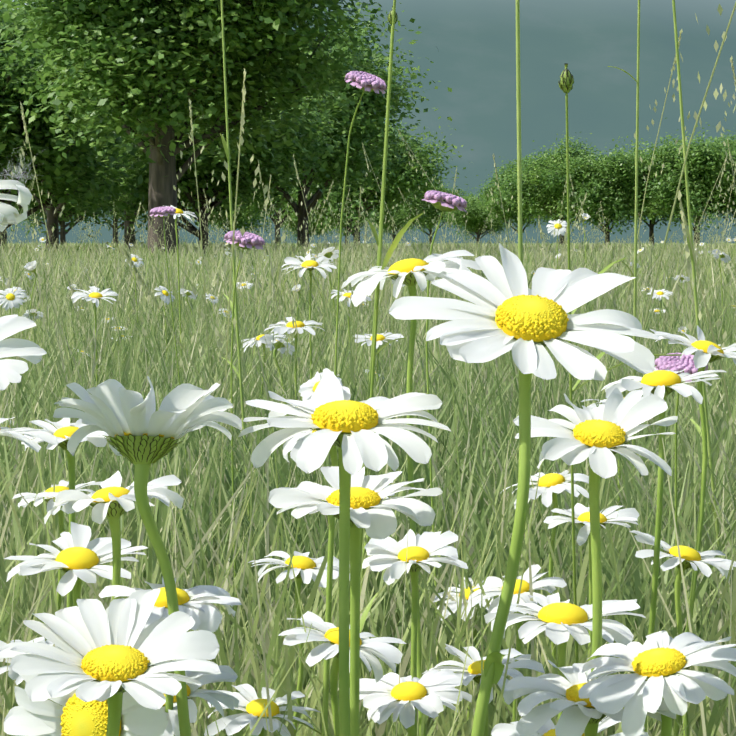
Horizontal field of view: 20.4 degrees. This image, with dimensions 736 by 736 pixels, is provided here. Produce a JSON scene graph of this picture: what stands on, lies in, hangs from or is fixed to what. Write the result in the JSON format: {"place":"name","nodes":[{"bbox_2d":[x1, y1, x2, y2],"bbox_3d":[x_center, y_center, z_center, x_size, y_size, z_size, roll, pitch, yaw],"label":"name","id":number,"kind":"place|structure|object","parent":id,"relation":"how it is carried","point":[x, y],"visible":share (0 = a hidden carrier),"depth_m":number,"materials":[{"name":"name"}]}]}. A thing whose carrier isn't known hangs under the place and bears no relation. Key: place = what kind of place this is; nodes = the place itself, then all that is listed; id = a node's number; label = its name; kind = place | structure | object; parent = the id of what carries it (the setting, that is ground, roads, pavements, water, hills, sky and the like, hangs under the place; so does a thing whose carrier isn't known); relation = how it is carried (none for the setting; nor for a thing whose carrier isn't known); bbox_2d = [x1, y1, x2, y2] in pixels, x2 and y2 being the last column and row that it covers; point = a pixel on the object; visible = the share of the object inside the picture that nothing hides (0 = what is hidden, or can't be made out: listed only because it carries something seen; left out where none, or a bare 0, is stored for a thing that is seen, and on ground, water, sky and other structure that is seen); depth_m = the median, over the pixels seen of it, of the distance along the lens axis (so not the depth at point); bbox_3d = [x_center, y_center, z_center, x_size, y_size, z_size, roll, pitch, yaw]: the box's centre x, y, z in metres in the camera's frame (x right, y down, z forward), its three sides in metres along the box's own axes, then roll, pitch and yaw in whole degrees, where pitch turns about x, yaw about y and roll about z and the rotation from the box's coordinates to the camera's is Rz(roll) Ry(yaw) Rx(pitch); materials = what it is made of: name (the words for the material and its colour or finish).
{"place":"outdoors","nodes":[
{"label":"outdoors","id":0,"kind":"place"},
{"bbox_2d":[0,146,41,194],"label":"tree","id":1,"kind":"object","parent":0,"point":[21,174],"visible":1,"depth_m":0.45,"materials":[{"name":"white"}]},
{"bbox_2d":[0,271,735,735],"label":"meadow grass","id":2,"kind":"structure","parent":0,"point":[486,405],"depth_m":1.46,"materials":[{"name":"green plant"}]},
{"bbox_2d":[0,238,735,352],"bbox_3d":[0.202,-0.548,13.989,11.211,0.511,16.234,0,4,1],"label":"meadow grass","id":3,"kind":"structure","parent":0,"point":[15,269],"depth_m":7.57,"materials":[{"name":"green plant"}]},
{"bbox_2d":[6,0,735,242],"bbox_3d":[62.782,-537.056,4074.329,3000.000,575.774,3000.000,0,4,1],"label":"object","id":4,"kind":"structure","parent":0,"point":[473,59],"depth_m":3047.91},
{"bbox_2d":[7,243,735,247],"bbox_3d":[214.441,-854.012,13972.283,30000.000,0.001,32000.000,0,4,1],"label":"ground","id":5,"kind":"structure","parent":0,"point":[402,243],"depth_m":2123.04,"materials":[{"name":"green plant"}]},
{"bbox_2d":[0,288,23,400],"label":"daisy","id":6,"kind":"object","parent":5,"relation":"on","point":[12,301],"visible":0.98,"depth_m":2.98,"materials":[{"name":"white plant"}]},
{"bbox_2d":[0,180,31,231],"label":"daisy","id":7,"kind":"object","parent":5,"relation":"on","point":[9,214],"visible":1,"depth_m":0.45,"materials":[{"name":"white plant"}]},
{"bbox_2d":[6,286,28,365],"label":"daisy","id":8,"kind":"object","parent":5,"relation":"on","point":[19,288],"visible":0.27,"depth_m":4.09,"materials":[{"name":"white plant"}]},
{"bbox_2d":[0,314,46,389],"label":"daisy","id":9,"kind":"object","parent":5,"relation":"on","point":[11,370],"visible":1,"depth_m":0.54,"materials":[{"name":"white plant"}]},
{"bbox_2d":[0,637,52,686],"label":"daisy","id":10,"kind":"object","parent":5,"relation":"on","point":[13,675],"visible":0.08,"depth_m":0.87,"materials":[{"name":"white plant"}]},
{"bbox_2d":[0,417,57,451],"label":"daisy","id":11,"kind":"object","parent":5,"relation":"on","point":[42,434],"visible":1,"depth_m":0.61,"materials":[{"name":"white plant"}]},
{"bbox_2d":[24,260,36,338],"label":"daisy","id":12,"kind":"object","parent":5,"relation":"on","point":[30,266],"visible":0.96,"depth_m":4.14,"materials":[{"name":"white plant"}]},
{"bbox_2d":[22,309,42,342],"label":"daisy","id":13,"kind":"object","parent":5,"relation":"on","point":[37,314],"visible":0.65,"depth_m":4.08,"materials":[{"name":"white plant"}]},
{"bbox_2d":[7,176,68,230],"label":"tree","id":14,"kind":"object","parent":5,"relation":"on","point":[13,205],"depth_m":89.96,"materials":[{"name":"green plant"}]},
{"bbox_2d":[12,480,102,699],"bbox_3d":[-0.157,0.283,1.016,0.058,0.456,0.054,0,4,1],"label":"daisy","id":15,"kind":"object","parent":5,"relation":"on","point":[61,486],"visible":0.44,"depth_m":1.00,"materials":[{"name":"white plant"}]},
{"bbox_2d":[21,418,108,706],"bbox_3d":[-0.114,0.272,0.794,0.037,0.506,0.042,0,4,1],"label":"daisy","id":16,"kind":"object","parent":5,"relation":"on","point":[65,431],"visible":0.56,"depth_m":0.78,"materials":[{"name":"white plant"}]},
{"bbox_2d":[11,191,121,245],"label":"tree","id":17,"kind":"object","parent":5,"relation":"on","point":[63,232],"depth_m":95.30,"materials":[{"name":"green plant"}]},
{"bbox_2d":[0,0,149,250],"bbox_3d":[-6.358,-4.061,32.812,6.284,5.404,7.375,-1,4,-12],"label":"tree","id":18,"kind":"object","parent":5,"relation":"on","point":[75,163],"visible":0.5,"depth_m":31.86,"materials":[{"name":"green plant"}]},
{"bbox_2d":[3,522,147,605],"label":"daisy","id":19,"kind":"object","parent":5,"relation":"on","point":[79,558],"visible":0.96,"depth_m":0.68,"materials":[{"name":"white plant"}]},
{"bbox_2d":[32,163,136,248],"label":"tree","id":20,"kind":"object","parent":5,"relation":"on","point":[126,223],"depth_m":44.98,"materials":[{"name":"green plant"}]},
{"bbox_2d":[4,642,170,735],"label":"daisy","id":21,"kind":"object","parent":5,"relation":"on","point":[75,716],"visible":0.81,"depth_m":0.45,"materials":[{"name":"white plant"}]},
{"bbox_2d":[71,286,117,448],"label":"daisy","id":22,"kind":"object","parent":5,"relation":"on","point":[95,295],"visible":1,"depth_m":2.60,"materials":[{"name":"white plant"}]},
{"bbox_2d":[0,588,220,735],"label":"daisy","id":23,"kind":"object","parent":5,"relation":"on","point":[111,657],"visible":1,"depth_m":0.44,"materials":[{"name":"white plant"}]},
{"bbox_2d":[37,471,183,599],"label":"daisy","id":24,"kind":"object","parent":5,"relation":"on","point":[112,500],"visible":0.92,"depth_m":0.60,"materials":[{"name":"white plant"}]},
{"bbox_2d":[87,198,147,244],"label":"tree","id":25,"kind":"object","parent":5,"relation":"on","point":[115,234],"depth_m":110.11,"materials":[{"name":"green plant"}]},
{"bbox_2d":[125,254,143,369],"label":"daisy","id":26,"kind":"object","parent":5,"relation":"on","point":[134,260],"visible":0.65,"depth_m":4.57,"materials":[{"name":"white plant"}]},
{"bbox_2d":[53,375,241,735],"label":"daisy","id":27,"kind":"object","parent":5,"relation":"on","point":[144,436],"visible":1,"depth_m":0.45,"materials":[{"name":"white plant"}]},
{"bbox_2d":[154,286,174,376],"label":"daisy","id":28,"kind":"object","parent":5,"relation":"on","point":[165,295],"visible":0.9,"depth_m":3.48,"materials":[{"name":"white plant"}]},
{"bbox_2d":[98,577,240,712],"bbox_3d":[-0.056,0.298,0.602,0.044,0.476,0.054,0,4,1],"label":"daisy","id":29,"kind":"object","parent":5,"relation":"on","point":[202,610],"visible":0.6,"depth_m":0.58,"materials":[{"name":"white plant"}]},
{"bbox_2d":[150,206,190,520],"bbox_3d":[-0.194,0.145,2.022,0.042,0.609,0.026,-2,4,-34],"label":"scabious","id":30,"kind":"object","parent":5,"relation":"on","point":[164,211],"visible":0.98,"depth_m":2.00,"materials":[{"name":"plant"}]},
{"bbox_2d":[163,205,197,383],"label":"daisy","id":31,"kind":"object","parent":5,"relation":"on","point":[179,212],"visible":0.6,"depth_m":3.01,"materials":[{"name":"white plant"}]},
{"bbox_2d":[178,288,199,346],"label":"daisy","id":32,"kind":"object","parent":5,"relation":"on","point":[186,293],"visible":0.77,"depth_m":4.72,"materials":[{"name":"white plant"}]},
{"bbox_2d":[160,659,238,735],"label":"daisy","id":33,"kind":"object","parent":5,"relation":"on","point":[226,674],"visible":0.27,"depth_m":0.59,"materials":[{"name":"white plant"}]},
{"bbox_2d":[0,0,438,255],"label":"tree","id":34,"kind":"object","parent":5,"relation":"on","point":[122,62],"visible":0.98,"depth_m":27.06,"materials":[{"name":"green plant"}]},
{"bbox_2d":[76,70,366,253],"bbox_3d":[-2.601,-3.802,36.137,5.175,4.450,6.073,-1,4,-21],"label":"tree","id":35,"kind":"object","parent":5,"relation":"on","point":[220,191],"visible":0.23,"depth_m":35.33,"materials":[{"name":"green plant"}]},
{"bbox_2d":[182,198,282,235],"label":"tree","id":36,"kind":"object","parent":5,"relation":"on","point":[241,222],"visible":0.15,"depth_m":118.72,"materials":[{"name":"green plant"}]},
{"bbox_2d":[219,0,253,600],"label":"bud stalk","id":37,"kind":"object","parent":5,"relation":"on","point":[227,153],"visible":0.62,"depth_m":1.61,"materials":[{"name":"green plant"}]},
{"bbox_2d":[224,230,264,612],"bbox_3d":[-0.078,0.203,1.315,0.027,0.581,0.026,-3,5,-41],"label":"scabious","id":38,"kind":"object","parent":5,"relation":"on","point":[247,240],"visible":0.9,"depth_m":1.30,"materials":[{"name":"plant"}]},
{"bbox_2d":[204,684,320,735],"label":"daisy","id":39,"kind":"object","parent":5,"relation":"on","point":[252,703],"visible":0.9,"depth_m":0.81,"materials":[{"name":"white plant"}]},
{"bbox_2d":[241,332,287,465],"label":"daisy","id":40,"kind":"object","parent":5,"relation":"on","point":[250,343],"visible":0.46,"depth_m":2.50,"materials":[{"name":"white plant"}]},
{"bbox_2d":[222,178,315,245],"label":"tree","id":41,"kind":"object","parent":5,"relation":"on","point":[255,209],"visible":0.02,"depth_m":99.92,"materials":[{"name":"green plant"}]},
{"bbox_2d":[259,334,294,415],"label":"daisy","id":42,"kind":"object","parent":5,"relation":"on","point":[269,339],"visible":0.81,"depth_m":2.44,"materials":[{"name":"white plant"}]},
{"bbox_2d":[263,317,324,482],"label":"daisy","id":43,"kind":"object","parent":5,"relation":"on","point":[288,327],"visible":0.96,"depth_m":1.99,"materials":[{"name":"white plant"}]},
{"bbox_2d":[292,284,300,380],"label":"daisy","id":44,"kind":"object","parent":5,"relation":"on","point":[297,288],"visible":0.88,"depth_m":4.31,"materials":[{"name":"white plant"}]},
{"bbox_2d":[248,551,349,735],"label":"daisy","id":45,"kind":"object","parent":5,"relation":"on","point":[306,568],"visible":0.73,"depth_m":0.92,"materials":[{"name":"white plant"}]},
{"bbox_2d":[268,205,332,240],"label":"tree","id":46,"kind":"object","parent":5,"relation":"on","point":[292,223],"visible":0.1,"depth_m":164.33,"materials":[{"name":"green plant"}]},
{"bbox_2d":[282,253,336,477],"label":"daisy","id":47,"kind":"object","parent":5,"relation":"on","point":[309,264],"visible":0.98,"depth_m":2.20,"materials":[{"name":"white plant"}]},
{"bbox_2d":[298,371,342,523],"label":"daisy","id":48,"kind":"object","parent":5,"relation":"on","point":[307,389],"visible":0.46,"depth_m":1.58,"materials":[{"name":"white plant"}]},
{"bbox_2d":[204,2,452,246],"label":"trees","id":49,"kind":"object","parent":5,"relation":"on","point":[371,104],"visible":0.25,"depth_m":42.78,"materials":[{"name":"green plant"}]},
{"bbox_2d":[283,430,378,735],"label":"daisy","id":50,"kind":"object","parent":5,"relation":"on","point":[289,444],"visible":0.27,"depth_m":0.80,"materials":[{"name":"white plant"}]},
{"bbox_2d":[316,247,349,380],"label":"daisy","id":51,"kind":"object","parent":5,"relation":"on","point":[327,253],"visible":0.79,"depth_m":3.99,"materials":[{"name":"white plant"}]},
{"bbox_2d":[278,611,406,735],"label":"daisy","id":52,"kind":"object","parent":5,"relation":"on","point":[382,649],"visible":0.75,"depth_m":0.66,"materials":[{"name":"white plant"}]},
{"bbox_2d":[263,0,422,734],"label":"bud stalk","id":53,"kind":"object","parent":5,"relation":"on","point":[397,239],"visible":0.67,"depth_m":0.81,"materials":[{"name":"green plant"}]},
{"bbox_2d":[310,203,377,244],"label":"tree","id":54,"kind":"object","parent":5,"relation":"on","point":[362,216],"visible":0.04,"depth_m":149.85,"materials":[{"name":"green plant"}]},
{"bbox_2d":[238,368,450,735],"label":"daisy","id":55,"kind":"object","parent":5,"relation":"on","point":[330,412],"visible":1,"depth_m":0.46,"materials":[{"name":"white plant"}]},
{"bbox_2d":[331,289,370,400],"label":"daisy","id":56,"kind":"object","parent":5,"relation":"on","point":[346,294],"visible":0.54,"depth_m":2.79,"materials":[{"name":"white plant"}]},
{"bbox_2d":[268,466,442,735],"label":"daisy","id":57,"kind":"object","parent":5,"relation":"on","point":[372,513],"visible":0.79,"depth_m":0.50,"materials":[{"name":"white plant"}]},
{"bbox_2d":[334,71,386,376],"bbox_3d":[-0.015,0.157,1.267,0.053,0.678,0.026,0,4,1],"label":"scabious","id":58,"kind":"object","parent":5,"relation":"on","point":[364,81],"visible":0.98,"depth_m":1.25,"materials":[{"name":"plant"}]},
{"bbox_2d":[0,2,735,676],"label":"meadow stalks","id":59,"kind":"object","parent":5,"relation":"on","point":[678,196],"visible":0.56,"depth_m":1.85,"materials":[{"name":"green plant"}]},
{"bbox_2d":[0,187,735,303],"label":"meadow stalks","id":60,"kind":"object","parent":5,"relation":"on","point":[441,245],"visible":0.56,"depth_m":14.05,"materials":[{"name":"green plant"}]},
{"bbox_2d":[271,108,477,244],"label":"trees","id":61,"kind":"object","parent":5,"relation":"on","point":[409,178],"visible":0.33,"depth_m":58.97,"materials":[{"name":"green plant"}]},
{"bbox_2d":[359,481,394,708],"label":"daisy","id":62,"kind":"object","parent":5,"relation":"on","point":[364,549],"visible":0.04,"depth_m":1.16,"materials":[{"name":"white plant"}]},
{"bbox_2d":[349,6,406,622],"bbox_3d":[-0.002,0.131,1.317,0.053,0.723,0.029,0,4,1],"label":"bud stalk","id":63,"kind":"object","parent":5,"relation":"on","point":[372,227],"visible":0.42,"depth_m":1.30,"materials":[{"name":"green plant"}]},
{"bbox_2d":[353,332,403,393],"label":"daisy","id":64,"kind":"object","parent":5,"relation":"on","point":[381,338],"visible":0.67,"depth_m":2.39,"materials":[{"name":"white plant"}]},
{"bbox_2d":[367,202,416,240],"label":"tree","id":65,"kind":"object","parent":5,"relation":"on","point":[386,224],"visible":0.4,"depth_m":178.60,"materials":[{"name":"green plant"}]},
{"bbox_2d":[341,250,480,735],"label":"daisy","id":66,"kind":"object","parent":5,"relation":"on","point":[410,273],"visible":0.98,"depth_m":0.80,"materials":[{"name":"white plant"}]},
{"bbox_2d":[362,529,467,735],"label":"daisy","id":67,"kind":"object","parent":5,"relation":"on","point":[390,553],"visible":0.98,"depth_m":0.75,"materials":[{"name":"white plant"}]},
{"bbox_2d":[359,669,471,735],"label":"daisy","id":68,"kind":"object","parent":5,"relation":"on","point":[430,693],"visible":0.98,"depth_m":0.69,"materials":[{"name":"white plant"}]},
{"bbox_2d":[390,177,467,243],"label":"tree","id":69,"kind":"object","parent":5,"relation":"on","point":[426,220],"visible":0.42,"depth_m":168.42,"materials":[{"name":"green plant"}]},
{"bbox_2d":[422,190,466,666],"bbox_3d":[0.043,0.202,1.150,0.026,0.602,0.055,0,4,1],"label":"scabious","id":70,"kind":"object","parent":5,"relation":"on","point":[452,203],"visible":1,"depth_m":1.14,"materials":[{"name":"plant"}]},
{"bbox_2d":[433,577,501,719],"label":"daisy","id":71,"kind":"object","parent":5,"relation":"on","point":[452,606],"visible":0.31,"depth_m":1.09,"materials":[{"name":"white plant"}]},
{"bbox_2d":[434,187,508,243],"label":"tree","id":72,"kind":"object","parent":5,"relation":"on","point":[475,221],"visible":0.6,"depth_m":158.73,"materials":[{"name":"green plant"}]},
{"bbox_2d":[422,644,544,735],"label":"daisy","id":73,"kind":"object","parent":5,"relation":"on","point":[473,668],"visible":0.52,"depth_m":0.78,"materials":[{"name":"white plant"}]},
{"bbox_2d":[492,0,529,650],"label":"bud stalk","id":74,"kind":"object","parent":5,"relation":"on","point":[519,177],"visible":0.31,"depth_m":1.21,"materials":[{"name":"green plant"}]},
{"bbox_2d":[471,156,552,232],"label":"tree","id":75,"kind":"object","parent":5,"relation":"on","point":[497,209],"visible":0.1,"depth_m":138.67,"materials":[{"name":"green plant"}]},
{"bbox_2d":[467,564,566,721],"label":"daisy","id":76,"kind":"object","parent":5,"relation":"on","point":[491,586],"visible":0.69,"depth_m":0.86,"materials":[{"name":"white plant"}]},
{"bbox_2d":[389,243,660,735],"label":"daisy","id":77,"kind":"object","parent":5,"relation":"on","point":[507,310],"visible":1,"depth_m":0.45,"materials":[{"name":"white plant"}]},
{"bbox_2d":[484,652,507,683],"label":"leaf","id":78,"kind":"object","parent":77,"relation":"attached to","point":[495,657],"visible":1,"depth_m":0.45,"materials":[{"name":"green plant"}]},
{"bbox_2d":[485,132,604,244],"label":"tree","id":79,"kind":"object","parent":5,"relation":"on","point":[534,197],"visible":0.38,"depth_m":126.34,"materials":[{"name":"green plant"}]},
{"bbox_2d":[501,470,588,659],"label":"daisy","id":80,"kind":"object","parent":5,"relation":"on","point":[556,482],"visible":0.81,"depth_m":1.04,"materials":[{"name":"white plant"}]},
{"bbox_2d":[546,219,566,268],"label":"daisy","id":81,"kind":"object","parent":5,"relation":"on","point":[561,226],"visible":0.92,"depth_m":4.37,"materials":[{"name":"white plant"}]},
{"bbox_2d":[484,592,645,719],"bbox_3d":[0.064,0.302,0.684,0.052,0.459,0.074,0,4,1],"label":"daisy","id":82,"kind":"object","parent":5,"relation":"on","point":[563,620],"visible":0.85,"depth_m":0.66,"materials":[{"name":"white plant"}]},
{"bbox_2d":[491,716,648,735],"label":"daisy","id":83,"kind":"object","parent":5,"relation":"on","point":[548,727],"visible":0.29,"depth_m":0.53,"materials":[{"name":"white plant"}]},
{"bbox_2d":[582,213,589,311],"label":"daisy","id":84,"kind":"object","parent":5,"relation":"on","point":[586,216],"visible":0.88,"depth_m":6.07,"materials":[{"name":"white plant"}]},
{"bbox_2d":[512,132,664,244],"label":"tree","id":85,"kind":"object","parent":5,"relation":"on","point":[597,183],"visible":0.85,"depth_m":122.27,"materials":[{"name":"green plant"}]},
{"bbox_2d":[505,660,675,735],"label":"daisy","id":86,"kind":"object","parent":5,"relation":"on","point":[579,716],"visible":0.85,"depth_m":0.49,"materials":[{"name":"white plant"}]},
{"bbox_2d":[543,503,638,660],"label":"daisy","id":87,"kind":"object","parent":5,"relation":"on","point":[582,515],"visible":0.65,"depth_m":0.90,"materials":[{"name":"white plant"}]},
{"bbox_2d":[513,388,677,678],"bbox_3d":[0.054,0.274,0.514,0.039,0.536,0.040,2,4,26],"label":"daisy","id":88,"kind":"object","parent":5,"relation":"on","point":[599,437],"visible":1,"depth_m":0.50,"materials":[{"name":"white plant"}]},
{"bbox_2d":[581,397,644,577],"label":"daisy","id":89,"kind":"object","parent":5,"relation":"on","point":[592,406],"visible":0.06,"depth_m":1.60,"materials":[{"name":"white plant"}]},
{"bbox_2d":[558,63,681,662],"bbox_3d":[0.106,0.195,0.894,0.053,0.647,0.069,0,4,1],"label":"bud stalk","id":90,"kind":"object","parent":5,"relation":"on","point":[566,82],"visible":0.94,"depth_m":0.86,"materials":[{"name":"green plant"}]},
{"bbox_2d":[608,0,639,487],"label":"bud stalk","id":91,"kind":"object","parent":5,"relation":"on","point":[636,180],"visible":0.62,"depth_m":1.83,"materials":[{"name":"green plant"}]},
{"bbox_2d":[600,132,681,243],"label":"tree","id":92,"kind":"object","parent":5,"relation":"on","point":[651,228],"visible":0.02,"depth_m":129.58,"materials":[{"name":"green plant"}]},
{"bbox_2d":[578,630,735,735],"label":"daisy","id":93,"kind":"object","parent":5,"relation":"on","point":[656,664],"visible":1,"depth_m":0.48,"materials":[{"name":"white plant"}]},
{"bbox_2d":[647,289,672,331],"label":"daisy","id":94,"kind":"object","parent":5,"relation":"on","point":[659,293],"visible":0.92,"depth_m":4.70,"materials":[{"name":"white plant"}]},
{"bbox_2d":[601,368,725,731],"bbox_3d":[0.115,0.261,0.818,0.049,0.526,0.072,0,4,1],"label":"daisy","id":95,"kind":"object","parent":5,"relation":"on","point":[662,384],"visible":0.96,"depth_m":0.79,"materials":[{"name":"white plant"}]},
{"bbox_2d":[608,117,735,245],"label":"tree","id":96,"kind":"object","parent":5,"relation":"on","point":[705,163],"visible":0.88,"depth_m":119.96,"materials":[{"name":"green plant"}]},
{"bbox_2d":[655,353,707,730],"bbox_3d":[0.166,0.251,1.033,0.026,0.519,0.079,2,4,31],"label":"scabious","id":97,"kind":"object","parent":5,"relation":"on","point":[676,363],"visible":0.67,"depth_m":0.99,"materials":[{"name":"plant"}]},
{"bbox_2d":[674,275,689,331],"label":"daisy","id":98,"kind":"object","parent":5,"relation":"on","point":[682,279],"visible":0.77,"depth_m":6.32,"materials":[{"name":"white plant"}]},
{"bbox_2d":[629,530,735,735],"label":"daisy","id":99,"kind":"object","parent":5,"relation":"on","point":[691,557],"visible":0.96,"depth_m":0.87,"materials":[{"name":"white plant"}]},
{"bbox_2d":[650,325,735,735],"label":"daisy","id":100,"kind":"object","parent":5,"relation":"on","point":[703,350],"visible":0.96,"depth_m":0.95,"materials":[{"name":"white plant"}]},
{"bbox_2d":[672,0,727,642],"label":"bud stalk","id":101,"kind":"object","parent":5,"relation":"on","point":[698,428],"visible":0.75,"depth_m":1.31,"materials":[{"name":"green plant"}]},
{"bbox_2d":[697,124,735,226],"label":"tree","id":102,"kind":"object","parent":5,"relation":"on","point":[731,145],"visible":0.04,"depth_m":127.07,"materials":[{"name":"green plant"}]},
{"bbox_2d":[711,249,730,333],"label":"daisy","id":103,"kind":"object","parent":5,"relation":"on","point":[723,256],"visible":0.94,"depth_m":5.06,"materials":[{"name":"white plant"}]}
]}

